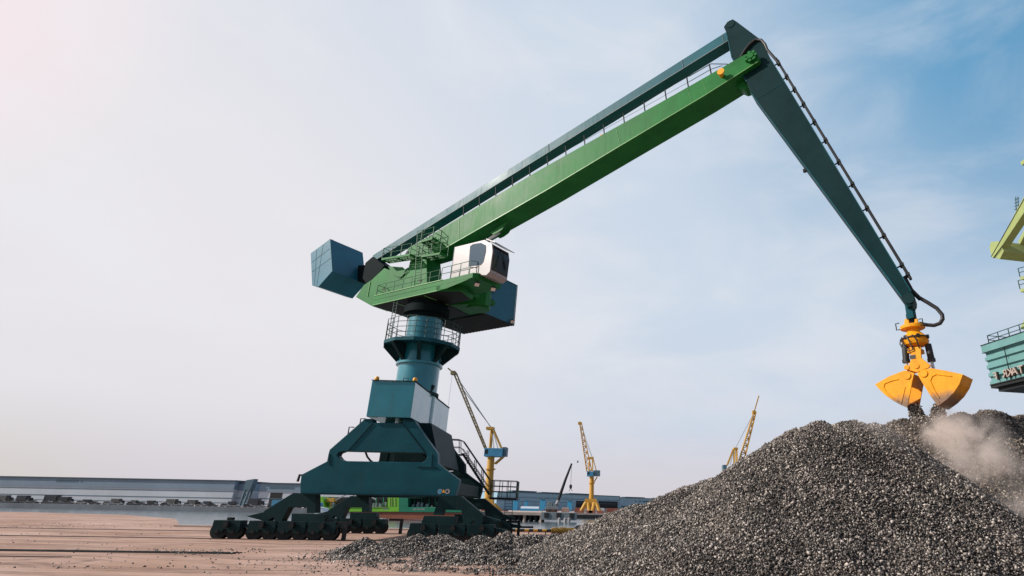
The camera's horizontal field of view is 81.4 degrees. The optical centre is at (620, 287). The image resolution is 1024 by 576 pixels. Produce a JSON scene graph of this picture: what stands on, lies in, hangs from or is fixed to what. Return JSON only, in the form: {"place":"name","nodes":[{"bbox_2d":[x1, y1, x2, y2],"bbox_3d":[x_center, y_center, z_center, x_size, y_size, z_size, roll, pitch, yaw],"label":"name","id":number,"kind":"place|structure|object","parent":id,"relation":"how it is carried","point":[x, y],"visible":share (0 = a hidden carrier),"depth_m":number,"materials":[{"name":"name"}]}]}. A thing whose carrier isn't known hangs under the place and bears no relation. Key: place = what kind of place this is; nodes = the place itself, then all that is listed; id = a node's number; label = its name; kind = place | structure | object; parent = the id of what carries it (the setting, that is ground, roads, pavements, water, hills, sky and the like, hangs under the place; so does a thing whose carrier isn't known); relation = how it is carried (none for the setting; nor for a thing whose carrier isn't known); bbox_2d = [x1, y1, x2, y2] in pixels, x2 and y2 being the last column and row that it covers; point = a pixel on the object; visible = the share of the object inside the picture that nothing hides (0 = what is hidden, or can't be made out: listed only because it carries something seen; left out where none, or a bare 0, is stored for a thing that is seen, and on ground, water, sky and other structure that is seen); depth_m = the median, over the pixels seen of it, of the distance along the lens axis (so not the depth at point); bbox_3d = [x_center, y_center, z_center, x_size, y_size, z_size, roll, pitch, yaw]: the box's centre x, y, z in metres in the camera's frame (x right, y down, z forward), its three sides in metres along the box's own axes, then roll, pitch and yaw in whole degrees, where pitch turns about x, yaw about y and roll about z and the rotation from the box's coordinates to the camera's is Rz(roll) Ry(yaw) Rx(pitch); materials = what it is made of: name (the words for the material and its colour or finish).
{"place":"outdoors","nodes":[
{"label":"outdoors","id":0,"kind":"place"},
{"bbox_2d":[0,512,550,575],"bbox_3d":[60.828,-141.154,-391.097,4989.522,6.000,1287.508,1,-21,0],"label":"quay ground","id":1,"kind":"structure","parent":0,"point":[276,550],"depth_m":29.78,"materials":[{"name":"concrete"}]},
{"bbox_2d":[0,556,71,556],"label":"expansion joint","id":2,"kind":"object","parent":1,"relation":"on","point":[35,556],"visible":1,"depth_m":25.46,"materials":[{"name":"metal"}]},
{"bbox_2d":[0,549,241,553],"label":"sunken rail track","id":3,"kind":"structure","parent":1,"relation":"on","point":[107,551],"depth_m":28.45,"materials":[{"name":"metal"}]},
{"bbox_2d":[0,523,371,574],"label":"loose stones","id":4,"kind":"object","parent":1,"relation":"on","point":[210,558],"visible":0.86,"depth_m":26.01,"materials":[{"name":"grey gravel"}]},
{"bbox_2d":[0,535,379,540],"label":"crane rail","id":5,"kind":"object","parent":1,"relation":"on","point":[164,537],"depth_m":39.78,"materials":[{"name":"metal"}]},
{"bbox_2d":[0,527,519,535],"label":"crane rail","id":6,"kind":"object","parent":1,"relation":"on","point":[167,530],"visible":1,"depth_m":49.88,"materials":[{"name":"metal"}]},
{"bbox_2d":[174,525,550,532],"bbox_3d":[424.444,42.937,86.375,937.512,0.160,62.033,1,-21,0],"label":"quay edge kerb","id":7,"kind":"structure","parent":1,"relation":"on","point":[211,526],"depth_m":57.55,"materials":[{"name":"concrete"}]},
{"bbox_2d":[290,523,587,575],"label":"gravel mounds","id":8,"kind":"object","parent":1,"relation":"on","point":[507,548],"visible":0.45,"depth_m":29.00,"materials":[{"name":"grey gravel"}]},
{"bbox_2d":[512,527,573,534],"bbox_3d":[-7.595,23.094,55.535,6.462,0.665,0.660,2,-21,-3],"label":"striped barrier","id":9,"kind":"object","parent":1,"relation":"on","point":[560,530],"visible":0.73,"depth_m":55.40,"materials":[{"name":"yellow paint"}]},
{"bbox_2d":[210,19,944,541],"bbox_3d":[-6.668,1.424,50.214,56.478,37.537,20.468,-5,-22,16],"label":"material handling crane","id":10,"kind":"object","parent":1,"relation":"on","point":[402,429],"visible":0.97,"depth_m":46.62,"materials":[{"name":"teal paint"}]},
{"bbox_2d":[875,318,972,409],"bbox_3d":[15.955,3.946,31.218,1.660,5.070,4.349,20,-28,-41],"label":"clamshell grab","id":11,"kind":"object","parent":10,"relation":"hanging from","point":[947,390],"visible":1,"depth_m":30.76,"materials":[{"name":"yellow paint"}]},
{"bbox_2d":[515,419,1023,575],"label":"gravel heap","id":12,"kind":"object","parent":1,"relation":"on","point":[854,497],"visible":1,"depth_m":18.90,"materials":[{"name":"gravel"}]},
{"bbox_2d":[884,409,1023,517],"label":"gravel heap","id":13,"kind":"object","parent":1,"relation":"on","point":[983,449],"visible":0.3,"depth_m":27.77,"materials":[{"name":"grey gravel"}]},
{"bbox_2d":[980,160,1023,392],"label":"portal crane","id":14,"kind":"object","parent":1,"relation":"on","point":[1004,358],"visible":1,"depth_m":69.52,"materials":[{"name":"green paint"}]},
{"bbox_2d":[271,500,280,505],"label":"box truck","id":15,"kind":"object","parent":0,"point":[274,502],"visible":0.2,"depth_m":269.32,"materials":[{"name":"blue paint"}]},
{"bbox_2d":[0,508,595,528],"bbox_3d":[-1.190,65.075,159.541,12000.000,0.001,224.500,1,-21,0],"label":"harbour water","id":16,"kind":"structure","parent":0,"point":[192,518],"depth_m":190.92,"materials":[{"name":"grey liquid"}]},
{"bbox_2d":[314,502,328,513],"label":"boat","id":17,"kind":"object","parent":16,"relation":"on","point":[323,509],"visible":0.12,"depth_m":174.10,"materials":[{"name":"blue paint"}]},
{"bbox_2d":[321,495,473,519],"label":"green ship","id":18,"kind":"object","parent":16,"relation":"on","point":[405,508],"visible":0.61,"depth_m":183.06,"materials":[{"name":"paint"}]},
{"bbox_2d":[481,511,543,521],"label":"concrete pier","id":19,"kind":"structure","parent":16,"relation":"in","point":[527,516],"depth_m":189.28,"materials":[{"name":"concrete"}]},
{"bbox_2d":[447,368,507,511],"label":"shipyard crane","id":20,"kind":"object","parent":19,"relation":"on","point":[491,453],"visible":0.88,"depth_m":211.93,"materials":[{"name":"yellow paint"}]},
{"bbox_2d":[541,509,576,522],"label":"grey pontoon","id":21,"kind":"object","parent":16,"relation":"on","point":[567,517],"visible":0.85,"depth_m":187.03,"materials":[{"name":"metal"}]},
{"bbox_2d":[545,463,571,511],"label":"mobile crane","id":22,"kind":"object","parent":21,"relation":"on","point":[550,507],"visible":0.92,"depth_m":193.10,"materials":[{"name":"metal"}]},
{"bbox_2d":[577,514,603,518],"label":"black barge","id":23,"kind":"object","parent":16,"relation":"on","point":[591,516],"depth_m":260.68,"materials":[{"name":"metal"}]},
{"bbox_2d":[0,503,598,518],"bbox_3d":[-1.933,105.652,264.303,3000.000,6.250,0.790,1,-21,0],"label":"quay wall","id":24,"kind":"structure","parent":0,"point":[139,507],"depth_m":264.65,"materials":[{"name":"concrete"}]},
{"bbox_2d":[107,504,606,513],"bbox_3d":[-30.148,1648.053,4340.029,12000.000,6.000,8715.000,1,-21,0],"label":"quay ground","id":25,"kind":"structure","parent":0,"point":[480,510],"depth_m":344.54,"materials":[{"name":"concrete"}]},
{"bbox_2d":[0,495,13,502],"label":"box truck","id":26,"kind":"object","parent":25,"relation":"on","point":[5,497],"visible":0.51,"depth_m":282.43,"materials":[{"name":"grey paint"}]},
{"bbox_2d":[5,500,17,502],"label":"parked car","id":27,"kind":"object","parent":25,"relation":"on","point":[10,501],"visible":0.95,"depth_m":270.61,"materials":[{"name":"paint"}]},
{"bbox_2d":[15,495,32,502],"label":"box truck","id":28,"kind":"object","parent":25,"relation":"on","point":[19,498],"visible":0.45,"depth_m":282.32,"materials":[{"name":"paint"}]},
{"bbox_2d":[27,500,39,502],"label":"parked car","id":29,"kind":"object","parent":25,"relation":"on","point":[32,501],"visible":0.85,"depth_m":270.04,"materials":[{"name":"paint"}]},
{"bbox_2d":[43,495,61,503],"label":"box truck","id":30,"kind":"object","parent":25,"relation":"on","point":[52,497],"visible":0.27,"depth_m":286.64,"materials":[{"name":"paint"}]},
{"bbox_2d":[59,497,73,503],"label":"box truck","id":31,"kind":"object","parent":25,"relation":"on","point":[62,499],"visible":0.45,"depth_m":282.97,"materials":[{"name":"paint"}]},
{"bbox_2d":[63,501,74,503],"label":"parked car","id":32,"kind":"object","parent":25,"relation":"on","point":[68,502],"visible":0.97,"depth_m":269.97,"materials":[{"name":"paint"}]},
{"bbox_2d":[75,501,86,503],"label":"parked car","id":33,"kind":"object","parent":25,"relation":"on","point":[80,502],"visible":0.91,"depth_m":270.13,"materials":[{"name":"silver metal"}]},
{"bbox_2d":[110,499,124,502],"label":"box truck","id":34,"kind":"object","parent":25,"relation":"on","point":[117,500],"visible":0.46,"depth_m":289.77,"materials":[{"name":"grey paint"}]},
{"bbox_2d":[112,502,124,504],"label":"parked car","id":35,"kind":"object","parent":25,"relation":"on","point":[117,503],"visible":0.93,"depth_m":271.06,"materials":[{"name":"silver metal"}]},
{"bbox_2d":[0,476,268,505],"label":"storage shed","id":36,"kind":"structure","parent":25,"relation":"on","point":[159,491],"depth_m":331.21,"materials":[{"name":"grey metal"}]},
{"bbox_2d":[165,499,180,503],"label":"box truck","id":37,"kind":"object","parent":25,"relation":"on","point":[170,501],"visible":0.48,"depth_m":288.12,"materials":[{"name":"grey paint"}]},
{"bbox_2d":[171,503,182,505],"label":"parked car","id":38,"kind":"object","parent":25,"relation":"on","point":[175,504],"visible":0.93,"depth_m":270.43,"materials":[{"name":"silver metal"}]},
{"bbox_2d":[187,500,200,504],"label":"box truck","id":39,"kind":"object","parent":25,"relation":"on","point":[194,502],"visible":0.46,"depth_m":290.27,"materials":[{"name":"grey paint"}]},
{"bbox_2d":[230,504,240,506],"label":"parked car","id":40,"kind":"object","parent":25,"relation":"on","point":[234,505],"visible":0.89,"depth_m":269.98,"materials":[{"name":"silver metal"}]},
{"bbox_2d":[235,482,260,505],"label":"storage shed","id":41,"kind":"structure","parent":25,"relation":"on","point":[255,493],"depth_m":335.53,"materials":[{"name":"metal"}]},
{"bbox_2d":[239,479,257,506],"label":"blue tower","id":42,"kind":"structure","parent":25,"relation":"on","point":[250,485],"depth_m":330.44,"materials":[{"name":"metal"}]},
{"bbox_2d":[247,498,264,504],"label":"box truck","id":43,"kind":"object","parent":25,"relation":"on","point":[251,501],"visible":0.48,"depth_m":289.09,"materials":[{"name":"paint"}]},
{"bbox_2d":[258,483,355,507],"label":"storage shed","id":44,"kind":"structure","parent":25,"relation":"on","point":[268,492],"depth_m":331.09,"materials":[{"name":"grey metal"}]},
{"bbox_2d":[268,493,282,504],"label":"door","id":45,"kind":"structure","parent":44,"relation":"in","point":[272,495],"depth_m":330.30,"materials":[{"name":"grey metal"}]},
{"bbox_2d":[520,506,538,510],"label":"blue tent","id":46,"kind":"object","parent":25,"relation":"on","point":[527,508],"visible":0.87,"depth_m":397.18,"materials":[{"name":"blue fabric"}]},
{"bbox_2d":[474,490,619,510],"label":"industrial hall","id":47,"kind":"structure","parent":25,"relation":"on","point":[578,499],"depth_m":482.18,"materials":[{"name":"blue metal"}]},
{"bbox_2d":[576,501,591,507],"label":"door","id":48,"kind":"structure","parent":47,"relation":"in","point":[579,504],"depth_m":502.73,"materials":[{"name":"grey metal"}]},
{"bbox_2d":[598,501,617,507],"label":"door","id":49,"kind":"structure","parent":47,"relation":"in","point":[609,504],"depth_m":528.79,"materials":[{"name":"black metal"}]},
{"bbox_2d":[577,422,603,512],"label":"shipyard crane","id":50,"kind":"object","parent":25,"relation":"on","point":[591,500],"visible":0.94,"depth_m":312.26,"materials":[{"name":"yellow paint"}]},
{"bbox_2d":[604,508,619,512],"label":"shipping container","id":51,"kind":"object","parent":25,"relation":"on","point":[611,509],"visible":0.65,"depth_m":329.00,"materials":[{"name":"red metal"}]},
{"bbox_2d":[722,396,758,470],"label":"shipyard crane","id":52,"kind":"object","parent":25,"relation":"on","point":[751,423],"visible":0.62,"depth_m":291.55,"materials":[{"name":"yellow paint"}]},
{"bbox_2d":[0,0,1023,497],"label":"sky","id":53,"kind":"structure","parent":0,"point":[173,172],"materials":[{"name":"blue"}]},
{"bbox_2d":[513,499,519,510],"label":"site shed","id":54,"kind":"structure","parent":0,"point":[515,505],"depth_m":412.09,"materials":[{"name":"blue metal"}]},
{"bbox_2d":[540,499,546,510],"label":"site shed","id":55,"kind":"structure","parent":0,"point":[543,504],"depth_m":412.43,"materials":[{"name":"blue metal"}]},
{"bbox_2d":[567,500,572,511],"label":"site shed","id":56,"kind":"structure","parent":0,"point":[570,502],"depth_m":412.31,"materials":[{"name":"blue metal"}]},
{"bbox_2d":[619,497,653,507],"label":"industrial hall","id":57,"kind":"structure","parent":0,"point":[625,501],"depth_m":549.43,"materials":[{"name":"blue metal"}]},
{"bbox_2d":[907,402,949,431],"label":"falling gravel","id":58,"kind":"structure","parent":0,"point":[916,412],"depth_m":29.93,"materials":[{"name":"grey gravel"}]}
]}

